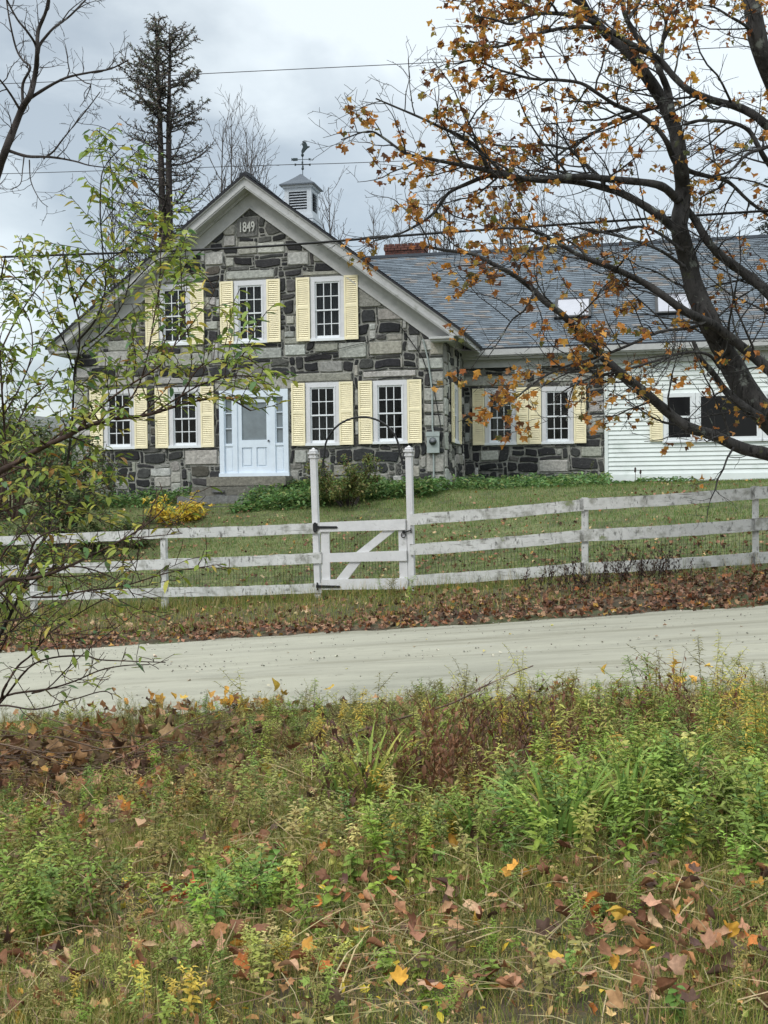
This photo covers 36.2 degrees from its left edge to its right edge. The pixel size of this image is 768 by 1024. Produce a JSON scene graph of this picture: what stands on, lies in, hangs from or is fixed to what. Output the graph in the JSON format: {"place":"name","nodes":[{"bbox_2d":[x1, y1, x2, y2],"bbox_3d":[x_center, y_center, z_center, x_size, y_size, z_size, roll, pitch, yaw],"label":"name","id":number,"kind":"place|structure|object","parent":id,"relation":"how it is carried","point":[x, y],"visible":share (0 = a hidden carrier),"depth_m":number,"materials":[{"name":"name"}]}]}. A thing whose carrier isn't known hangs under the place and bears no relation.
{"place":"outdoors","nodes":[
{"label":"outdoors","id":0,"kind":"place"},
{"bbox_2d":[1,411,76,489],"bbox_3d":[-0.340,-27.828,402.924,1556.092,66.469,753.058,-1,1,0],"label":"hills","id":1,"kind":"structure","parent":0,"point":[52,425],"depth_m":413.46,"materials":[{"name":"grey plant"}]},
{"bbox_2d":[0,46,749,83],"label":"overhead wire","id":2,"kind":"object","parent":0,"point":[338,67],"visible":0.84,"depth_m":19.32,"materials":[{"name":"black metal"}]},
{"bbox_2d":[2,147,750,173],"bbox_3d":[-2.350,-6.354,21.691,17.944,1.052,0.686,0,1,16],"label":"overhead wire","id":3,"kind":"object","parent":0,"point":[328,163],"visible":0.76,"depth_m":21.77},
{"bbox_2d":[0,673,767,1023],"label":"verge grass","id":4,"kind":"structure","parent":0,"point":[114,1003],"depth_m":4.54,"materials":[{"name":"green plant"}]},
{"bbox_2d":[0,605,767,722],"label":"road","id":5,"kind":"structure","parent":0,"point":[565,637],"depth_m":12.55,"materials":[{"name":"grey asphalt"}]},
{"bbox_2d":[0,482,767,1023],"bbox_3d":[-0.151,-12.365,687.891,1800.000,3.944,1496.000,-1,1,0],"label":"ground","id":6,"kind":"structure","parent":0,"point":[640,600],"depth_m":16.61,"materials":[{"name":"green plant"}]},
{"bbox_2d":[0,391,38,479],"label":"tree","id":7,"kind":"object","parent":6,"relation":"on","point":[10,422],"visible":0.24,"depth_m":61.54,"materials":[{"name":"green plant"}]},
{"bbox_2d":[0,414,55,520],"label":"bare shrub","id":8,"kind":"object","parent":6,"relation":"on","point":[14,514],"visible":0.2,"depth_m":31.08,"materials":[{"name":"brown plant"}]},
{"bbox_2d":[0,394,57,489],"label":"tree","id":9,"kind":"object","parent":6,"relation":"on","point":[46,437],"visible":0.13,"depth_m":67.48,"materials":[{"name":"green plant"}]},
{"bbox_2d":[0,508,67,577],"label":"leafy shrub","id":10,"kind":"object","parent":6,"relation":"on","point":[17,554],"visible":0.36,"depth_m":24.66,"materials":[{"name":"green plant"}]},
{"bbox_2d":[1,413,75,488],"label":"tree","id":11,"kind":"object","parent":6,"relation":"on","point":[65,442],"visible":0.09,"depth_m":72.33,"materials":[{"name":"green plant"}]},
{"bbox_2d":[0,413,128,547],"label":"leafy shrub","id":12,"kind":"object","parent":6,"relation":"on","point":[80,494],"visible":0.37,"depth_m":26.61,"materials":[{"name":"green plant"}]},
{"bbox_2d":[0,233,133,620],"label":"sapling","id":13,"kind":"object","parent":6,"relation":"on","point":[14,298],"visible":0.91,"depth_m":8.77,"materials":[{"name":"green plant"}]},
{"bbox_2d":[0,0,141,221],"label":"bare tree","id":14,"kind":"object","parent":6,"relation":"on","point":[5,150],"visible":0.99,"depth_m":16.08,"materials":[{"name":"brown plant"}]},
{"bbox_2d":[0,557,176,724],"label":"roadside shrub","id":15,"kind":"object","parent":6,"relation":"on","point":[74,661],"visible":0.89,"depth_m":9.12,"materials":[{"name":"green plant"}]},
{"bbox_2d":[0,122,211,652],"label":"sapling","id":16,"kind":"object","parent":6,"relation":"on","point":[104,265],"visible":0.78,"depth_m":9.04,"materials":[{"name":"green plant"}]},
{"bbox_2d":[63,513,158,554],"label":"leafy shrub","id":17,"kind":"object","parent":6,"relation":"on","point":[84,529],"visible":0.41,"depth_m":25.41,"materials":[{"name":"green plant"}]},
{"bbox_2d":[77,153,149,307],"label":"bare tree","id":18,"kind":"object","parent":6,"relation":"on","point":[108,257],"visible":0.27,"depth_m":41.55,"materials":[{"name":"grey plant"}]},
{"bbox_2d":[0,467,238,647],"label":"sapling","id":19,"kind":"object","parent":6,"relation":"on","point":[107,561],"visible":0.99,"depth_m":8.04,"materials":[{"name":"green plant"}]},
{"bbox_2d":[118,183,163,272],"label":"bare tree","id":20,"kind":"object","parent":6,"relation":"on","point":[146,243],"visible":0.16,"depth_m":42.74,"materials":[{"name":"grey plant"}]},
{"bbox_2d":[0,215,297,556],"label":"sapling","id":21,"kind":"object","parent":6,"relation":"on","point":[63,434],"visible":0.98,"depth_m":8.20,"materials":[{"name":"green plant"}]},
{"bbox_2d":[0,702,300,806],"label":"fallen leaves","id":22,"kind":"object","parent":6,"relation":"on","point":[59,748],"visible":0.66,"depth_m":8.19,"materials":[{"name":"brown plant"}]},
{"bbox_2d":[0,448,321,613],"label":"board fence","id":23,"kind":"object","parent":6,"relation":"on","point":[315,557],"visible":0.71,"depth_m":19.28,"materials":[{"name":"paint"}]},
{"bbox_2d":[103,11,218,293],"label":"spruce tree","id":24,"kind":"object","parent":6,"relation":"on","point":[160,90],"visible":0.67,"depth_m":47.55,"materials":[{"name":"plant"}]},
{"bbox_2d":[142,490,214,526],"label":"yellow shrub","id":25,"kind":"object","parent":6,"relation":"on","point":[164,514],"visible":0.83,"depth_m":27.99,"materials":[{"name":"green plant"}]},
{"bbox_2d":[187,99,242,200],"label":"bare tree","id":26,"kind":"object","parent":6,"relation":"on","point":[222,170],"visible":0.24,"depth_m":41.58,"materials":[{"name":"grey plant"}]},
{"bbox_2d":[205,84,253,202],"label":"bare tree","id":27,"kind":"object","parent":6,"relation":"on","point":[231,145],"visible":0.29,"depth_m":47.48,"materials":[{"name":"grey plant"}]},
{"bbox_2d":[176,476,292,508],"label":"stone steps","id":28,"kind":"structure","parent":6,"relation":"on","point":[234,488],"depth_m":30.84,"materials":[{"name":"grey stone"}]},
{"bbox_2d":[215,670,258,738],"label":"goldenrod plant","id":29,"kind":"object","parent":6,"relation":"on","point":[239,697],"visible":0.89,"depth_m":8.70,"materials":[{"name":"green plant"}]},
{"bbox_2d":[217,102,264,183],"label":"bare tree","id":30,"kind":"object","parent":6,"relation":"on","point":[243,149],"visible":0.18,"depth_m":47.15,"materials":[{"name":"grey plant"}]},
{"bbox_2d":[228,105,278,180],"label":"bare tree","id":31,"kind":"object","parent":6,"relation":"on","point":[254,148],"visible":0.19,"depth_m":48.20,"materials":[{"name":"grey plant"}]},
{"bbox_2d":[233,134,283,197],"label":"bare tree","id":32,"kind":"object","parent":6,"relation":"on","point":[250,169],"visible":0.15,"depth_m":45.42,"materials":[{"name":"grey plant"}]},
{"bbox_2d":[310,165,350,243],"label":"bare tree","id":33,"kind":"object","parent":6,"relation":"on","point":[330,230],"visible":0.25,"depth_m":43.65,"materials":[{"name":"grey plant"}]},
{"bbox_2d":[302,452,383,507],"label":"garden shrub","id":34,"kind":"object","parent":6,"relation":"on","point":[353,481],"visible":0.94,"depth_m":27.91,"materials":[{"name":"green plant"}]},
{"bbox_2d":[304,720,429,807],"bbox_3d":[-0.107,1.393,6.501,0.718,0.472,0.772,-1,1,-22],"label":"daylily clump","id":35,"kind":"object","parent":6,"relation":"on","point":[369,790],"visible":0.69,"depth_m":6.45,"materials":[{"name":"green plant"}]},
{"bbox_2d":[0,650,746,817],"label":"dead weeds","id":36,"kind":"object","parent":6,"relation":"on","point":[439,763],"visible":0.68,"depth_m":6.88,"materials":[{"name":"brown plant"}]},
{"bbox_2d":[364,187,388,255],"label":"bare tree","id":37,"kind":"object","parent":6,"relation":"on","point":[373,222],"visible":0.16,"depth_m":53.44,"materials":[{"name":"grey plant"}]},
{"bbox_2d":[69,471,696,512],"bbox_3d":[0.079,-0.535,31.070,17.358,1.026,5.480,-1,1,-7],"label":"ground cover","id":38,"kind":"object","parent":6,"relation":"on","point":[297,493],"visible":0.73,"depth_m":29.88,"materials":[{"name":"green plant"}]},
{"bbox_2d":[0,658,767,1023],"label":"fallen leaves","id":39,"kind":"object","parent":6,"relation":"on","point":[632,918],"visible":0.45,"depth_m":4.53,"materials":[{"name":"brown plant"}]},
{"bbox_2d":[0,659,767,1023],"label":"weeds","id":40,"kind":"object","parent":6,"relation":"on","point":[494,937],"visible":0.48,"depth_m":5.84,"materials":[{"name":"green plant"}]},
{"bbox_2d":[0,520,767,651],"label":"leaf litter","id":41,"kind":"object","parent":6,"relation":"on","point":[737,588],"visible":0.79,"depth_m":15.85,"materials":[{"name":"brown plant"}]},
{"bbox_2d":[0,478,767,750],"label":"fallen leaves","id":42,"kind":"object","parent":6,"relation":"on","point":[306,609],"depth_m":19.44,"materials":[{"name":"brown plant"}]},
{"bbox_2d":[374,571,417,602],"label":"fence weed","id":43,"kind":"object","parent":6,"relation":"on","point":[390,587],"visible":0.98,"depth_m":17.25,"materials":[{"name":"green plant"}]},
{"bbox_2d":[381,196,414,243],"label":"bare tree","id":44,"kind":"object","parent":6,"relation":"on","point":[389,240],"visible":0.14,"depth_m":51.40,"materials":[{"name":"grey plant"}]},
{"bbox_2d":[359,719,446,782],"bbox_3d":[0.073,1.473,7.164,0.541,0.362,0.541,0,1,15],"label":"daylily clump","id":45,"kind":"object","parent":6,"relation":"on","point":[406,747],"visible":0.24,"depth_m":7.22,"materials":[{"name":"green plant"}]},
{"bbox_2d":[45,141,767,500],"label":"stone farmhouse","id":46,"kind":"object","parent":6,"relation":"on","point":[341,337],"visible":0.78,"depth_m":32.19,"materials":[{"name":"grey stone"}]},
{"bbox_2d":[89,388,147,449],"bbox_3d":[-7.326,-2.566,32.482,1.694,1.660,0.140,0,1,12],"label":"window","id":47,"kind":"structure","parent":46,"relation":"in","point":[139,430],"depth_m":32.38,"materials":[{"name":"paint"}]},
{"bbox_2d":[145,283,203,345],"bbox_3d":[-5.697,-5.384,32.122,1.694,1.670,0.240,0,1,12],"label":"window","id":48,"kind":"structure","parent":46,"relation":"in","point":[199,295],"depth_m":32.13,"materials":[{"name":"paint"}]},
{"bbox_2d":[155,386,213,447],"bbox_3d":[-5.428,-2.582,32.130,1.694,1.660,0.240,0,1,12],"label":"window","id":49,"kind":"structure","parent":46,"relation":"in","point":[165,437],"depth_m":32.10,"materials":[{"name":"paint"}]},
{"bbox_2d":[219,279,280,343],"bbox_3d":[-3.587,-5.390,31.675,1.694,1.690,0.240,0,1,12],"label":"window","id":50,"kind":"structure","parent":46,"relation":"in","point":[264,293],"depth_m":31.65,"materials":[{"name":"paint"}]},
{"bbox_2d":[291,381,353,445],"bbox_3d":[-1.626,-2.611,31.323,1.694,1.680,0.240,0,1,12],"label":"window","id":51,"kind":"structure","parent":46,"relation":"in","point":[318,427],"depth_m":31.31,"materials":[{"name":"paint"}]},
{"bbox_2d":[296,275,358,341],"bbox_3d":[-1.491,-5.402,31.229,1.694,1.700,0.240,0,1,12],"label":"window","id":52,"kind":"structure","parent":46,"relation":"in","point":[331,301],"depth_m":31.23,"materials":[{"name":"paint"}]},
{"bbox_2d":[358,379,421,443],"bbox_3d":[0.166,-2.629,30.890,1.694,1.670,0.140,0,1,12],"label":"window","id":53,"kind":"structure","parent":46,"relation":"in","point":[411,395],"depth_m":30.87,"materials":[{"name":"paint"}]},
{"bbox_2d":[451,382,461,443],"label":"window","id":54,"kind":"structure","parent":46,"relation":"in","point":[455,391],"depth_m":32.62,"materials":[{"name":"paint"}]},
{"bbox_2d":[472,387,528,444],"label":"window","id":55,"kind":"structure","parent":46,"relation":"in","point":[481,434],"depth_m":33.92,"materials":[{"name":"paint"}]},
{"bbox_2d":[529,385,585,443],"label":"window","id":56,"kind":"structure","parent":46,"relation":"in","point":[576,428],"depth_m":33.56,"materials":[{"name":"paint"}]},
{"bbox_2d":[650,393,695,442],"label":"window","id":57,"kind":"structure","parent":46,"relation":"in","point":[683,402],"depth_m":32.84,"materials":[{"name":"white paint"}]},
{"bbox_2d":[695,392,762,441],"bbox_3d":[9.564,-2.644,32.565,1.830,1.380,0.140,0,1,12],"label":"window","id":58,"kind":"structure","parent":46,"relation":"in","point":[747,429],"depth_m":32.55,"materials":[{"name":"black glass"}]},
{"bbox_2d":[409,709,434,798],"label":"goldenrod plant","id":59,"kind":"object","parent":6,"relation":"on","point":[420,756],"visible":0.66,"depth_m":6.52,"materials":[{"name":"green plant"}]},
{"bbox_2d":[413,168,460,251],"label":"bare tree","id":60,"kind":"object","parent":6,"relation":"on","point":[443,246],"visible":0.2,"depth_m":46.69,"materials":[{"name":"grey plant"}]},
{"bbox_2d":[441,165,470,249],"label":"bare tree","id":61,"kind":"object","parent":6,"relation":"on","point":[454,211],"visible":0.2,"depth_m":51.62,"materials":[{"name":"grey plant"}]},
{"bbox_2d":[451,657,471,732],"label":"goldenrod plant","id":62,"kind":"object","parent":6,"relation":"on","point":[466,685],"visible":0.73,"depth_m":8.37,"materials":[{"name":"green plant"}]},
{"bbox_2d":[435,792,528,850],"bbox_3d":[0.497,1.466,5.476,0.526,0.317,0.515,-1,1,-23],"label":"daylily clump","id":63,"kind":"object","parent":6,"relation":"on","point":[470,823],"visible":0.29,"depth_m":5.50,"materials":[{"name":"green plant"}]},
{"bbox_2d":[465,742,505,809],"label":"goldenrod plant","id":64,"kind":"object","parent":6,"relation":"on","point":[480,777],"visible":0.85,"depth_m":6.10,"materials":[{"name":"green plant"}]},
{"bbox_2d":[477,169,522,248],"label":"bare tree","id":65,"kind":"object","parent":6,"relation":"on","point":[500,240],"visible":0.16,"depth_m":46.83,"materials":[{"name":"grey plant"}]},
{"bbox_2d":[302,0,767,523],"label":"maple tree","id":66,"kind":"object","parent":6,"relation":"on","point":[744,393],"visible":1,"depth_m":13.74,"materials":[{"name":"orange plant"}]},
{"bbox_2d":[529,166,565,245],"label":"bare tree","id":67,"kind":"object","parent":6,"relation":"on","point":[548,210],"visible":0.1,"depth_m":48.12,"materials":[{"name":"grey plant"}]},
{"bbox_2d":[548,721,574,779],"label":"goldenrod plant","id":68,"kind":"object","parent":6,"relation":"on","point":[561,764],"visible":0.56,"depth_m":6.49,"materials":[{"name":"green plant"}]},
{"bbox_2d":[470,753,668,855],"bbox_3d":[0.823,1.342,5.313,0.860,0.441,0.775,-1,1,0],"label":"daylily clump","id":69,"kind":"object","parent":6,"relation":"on","point":[570,826],"visible":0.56,"depth_m":5.36,"materials":[{"name":"green plant"}]},
{"bbox_2d":[519,547,619,591],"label":"dead weed","id":70,"kind":"object","parent":6,"relation":"on","point":[605,573],"visible":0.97,"depth_m":16.50,"materials":[{"name":"brown plant"}]},
{"bbox_2d":[552,700,586,782],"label":"goldenrod plant","id":71,"kind":"object","parent":6,"relation":"on","point":[558,723],"visible":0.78,"depth_m":6.57,"materials":[{"name":"green plant"}]},
{"bbox_2d":[566,685,601,751],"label":"goldenrod plant","id":72,"kind":"object","parent":6,"relation":"on","point":[583,714],"visible":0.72,"depth_m":7.19,"materials":[{"name":"green plant"}]},
{"bbox_2d":[403,446,767,590],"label":"board fence","id":73,"kind":"object","parent":6,"relation":"on","point":[754,524],"visible":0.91,"depth_m":17.41,"materials":[{"name":"paint"}]},
{"bbox_2d":[319,416,403,475],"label":"metal arch","id":74,"kind":"structure","parent":73,"relation":"attached to","point":[372,418],"depth_m":18.43,"materials":[{"name":"metal"}]},
{"bbox_2d":[313,519,411,589],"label":"garden gate","id":75,"kind":"structure","parent":73,"relation":"attached to","point":[354,559],"depth_m":18.45,"materials":[{"name":"paint"}]},
{"bbox_2d":[581,713,612,762],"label":"goldenrod plant","id":76,"kind":"object","parent":6,"relation":"on","point":[585,723],"visible":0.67,"depth_m":6.73,"materials":[{"name":"green plant"}]},
{"bbox_2d":[567,195,626,243],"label":"bare tree","id":77,"kind":"object","parent":6,"relation":"on","point":[607,236],"visible":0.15,"depth_m":47.26,"materials":[{"name":"grey plant"}]},
{"bbox_2d":[572,689,623,774],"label":"goldenrod plant","id":78,"kind":"object","parent":6,"relation":"on","point":[605,717],"visible":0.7,"depth_m":6.56,"materials":[{"name":"green plant"}]},
{"bbox_2d":[600,668,628,719],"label":"goldenrod plant","id":79,"kind":"object","parent":6,"relation":"on","point":[616,680],"visible":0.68,"depth_m":8.30,"materials":[{"name":"green plant"}]},
{"bbox_2d":[602,685,630,740],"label":"goldenrod plant","id":80,"kind":"object","parent":6,"relation":"on","point":[613,715],"visible":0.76,"depth_m":7.72,"materials":[{"name":"green plant"}]},
{"bbox_2d":[534,746,729,841],"bbox_3d":[1.156,1.330,5.687,0.766,0.376,0.831,0,2,44],"label":"daylily clump","id":81,"kind":"object","parent":6,"relation":"on","point":[642,785],"visible":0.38,"depth_m":5.55,"materials":[{"name":"green plant"}]},
{"bbox_2d":[619,719,664,812],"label":"goldenrod plant","id":82,"kind":"object","parent":6,"relation":"on","point":[631,741],"visible":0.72,"depth_m":5.76,"materials":[{"name":"green plant"}]},
{"bbox_2d":[621,654,666,732],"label":"goldenrod plant","id":83,"kind":"object","parent":6,"relation":"on","point":[646,658],"visible":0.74,"depth_m":7.56,"materials":[{"name":"green plant"}]},
{"bbox_2d":[623,655,664,739],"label":"goldenrod plant","id":84,"kind":"object","parent":6,"relation":"on","point":[629,668],"visible":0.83,"depth_m":7.52,"materials":[{"name":"green plant"}]},
{"bbox_2d":[597,539,694,581],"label":"dead weed","id":85,"kind":"object","parent":6,"relation":"on","point":[639,567],"visible":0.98,"depth_m":16.46,"materials":[{"name":"brown plant"}]},
{"bbox_2d":[634,665,663,735],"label":"goldenrod plant","id":86,"kind":"object","parent":6,"relation":"on","point":[653,697],"visible":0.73,"depth_m":7.26,"materials":[{"name":"green plant"}]},
{"bbox_2d":[627,644,672,725],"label":"goldenrod plant","id":87,"kind":"object","parent":6,"relation":"on","point":[641,656],"visible":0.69,"depth_m":8.07,"materials":[{"name":"green plant"}]},
{"bbox_2d":[627,691,685,778],"bbox_3d":[1.418,1.236,6.200,0.256,0.602,0.267,3,6,-3],"label":"goldenrod plant","id":88,"kind":"object","parent":6,"relation":"on","point":[671,708],"visible":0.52,"depth_m":6.20,"materials":[{"name":"green plant"}]},
{"bbox_2d":[639,711,678,795],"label":"goldenrod plant","id":89,"kind":"object","parent":6,"relation":"on","point":[656,739],"visible":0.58,"depth_m":5.95,"materials":[{"name":"green plant"}]},
{"bbox_2d":[620,732,763,803],"bbox_3d":[1.591,1.262,5.976,0.761,0.410,0.835,0,1,10],"label":"daylily clump","id":90,"kind":"object","parent":6,"relation":"on","point":[699,751],"visible":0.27,"depth_m":5.91,"materials":[{"name":"green plant"}]},
{"bbox_2d":[679,677,713,750],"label":"goldenrod plant","id":91,"kind":"object","parent":6,"relation":"on","point":[705,691],"visible":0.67,"depth_m":6.83,"materials":[{"name":"green plant"}]},
{"bbox_2d":[679,689,714,768],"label":"goldenrod plant","id":92,"kind":"object","parent":6,"relation":"on","point":[702,721],"visible":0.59,"depth_m":6.23,"materials":[{"name":"green plant"}]},
{"bbox_2d":[683,636,710,699],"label":"goldenrod plant","id":93,"kind":"object","parent":6,"relation":"on","point":[698,646],"visible":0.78,"depth_m":8.86,"materials":[{"name":"green plant"}]},
{"bbox_2d":[692,694,735,783],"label":"goldenrod plant","id":94,"kind":"object","parent":6,"relation":"on","point":[708,720],"visible":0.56,"depth_m":5.97,"materials":[{"name":"green plant"}]},
{"bbox_2d":[704,629,731,698],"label":"goldenrod plant","id":95,"kind":"object","parent":6,"relation":"on","point":[716,659],"visible":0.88,"depth_m":9.20,"materials":[{"name":"green plant"}]},
{"bbox_2d":[702,755,751,844],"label":"goldenrod plant","id":96,"kind":"object","parent":6,"relation":"on","point":[731,808],"visible":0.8,"depth_m":5.02,"materials":[{"name":"green plant"}]},
{"bbox_2d":[712,649,752,735],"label":"goldenrod plant","id":97,"kind":"object","parent":6,"relation":"on","point":[722,677],"visible":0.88,"depth_m":7.54,"materials":[{"name":"green plant"}]},
{"bbox_2d":[735,676,759,734],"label":"goldenrod plant","id":98,"kind":"object","parent":6,"relation":"on","point":[751,717],"visible":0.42,"depth_m":7.24,"materials":[{"name":"green plant"}]},
{"bbox_2d":[731,678,767,756],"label":"goldenrod plant","id":99,"kind":"object","parent":6,"relation":"on","point":[754,698],"visible":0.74,"depth_m":6.56,"materials":[{"name":"green plant"}]},
{"bbox_2d":[736,693,767,760],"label":"goldenrod plant","id":100,"kind":"object","parent":6,"relation":"on","point":[763,730],"visible":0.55,"depth_m":6.67,"materials":[{"name":"green plant"}]},
{"bbox_2d":[754,178,767,234],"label":"spruce tree","id":101,"kind":"object","parent":6,"relation":"on","point":[765,225],"visible":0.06,"depth_m":49.79,"materials":[{"name":"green plant"}]},
{"bbox_2d":[0,478,767,621],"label":"lawn grass","id":102,"kind":"structure","parent":0,"point":[651,484],"depth_m":23.65,"materials":[{"name":"green plant"}]},
{"bbox_2d":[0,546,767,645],"bbox_3d":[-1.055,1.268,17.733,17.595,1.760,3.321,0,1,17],"label":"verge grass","id":103,"kind":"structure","parent":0,"point":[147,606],"depth_m":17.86,"materials":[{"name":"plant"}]},
{"bbox_2d":[0,209,767,257],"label":"overhead cable","id":104,"kind":"object","parent":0,"point":[430,233],"visible":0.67,"depth_m":15.80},
{"bbox_2d":[0,0,767,417],"label":"sky","id":105,"kind":"structure","parent":0,"point":[237,35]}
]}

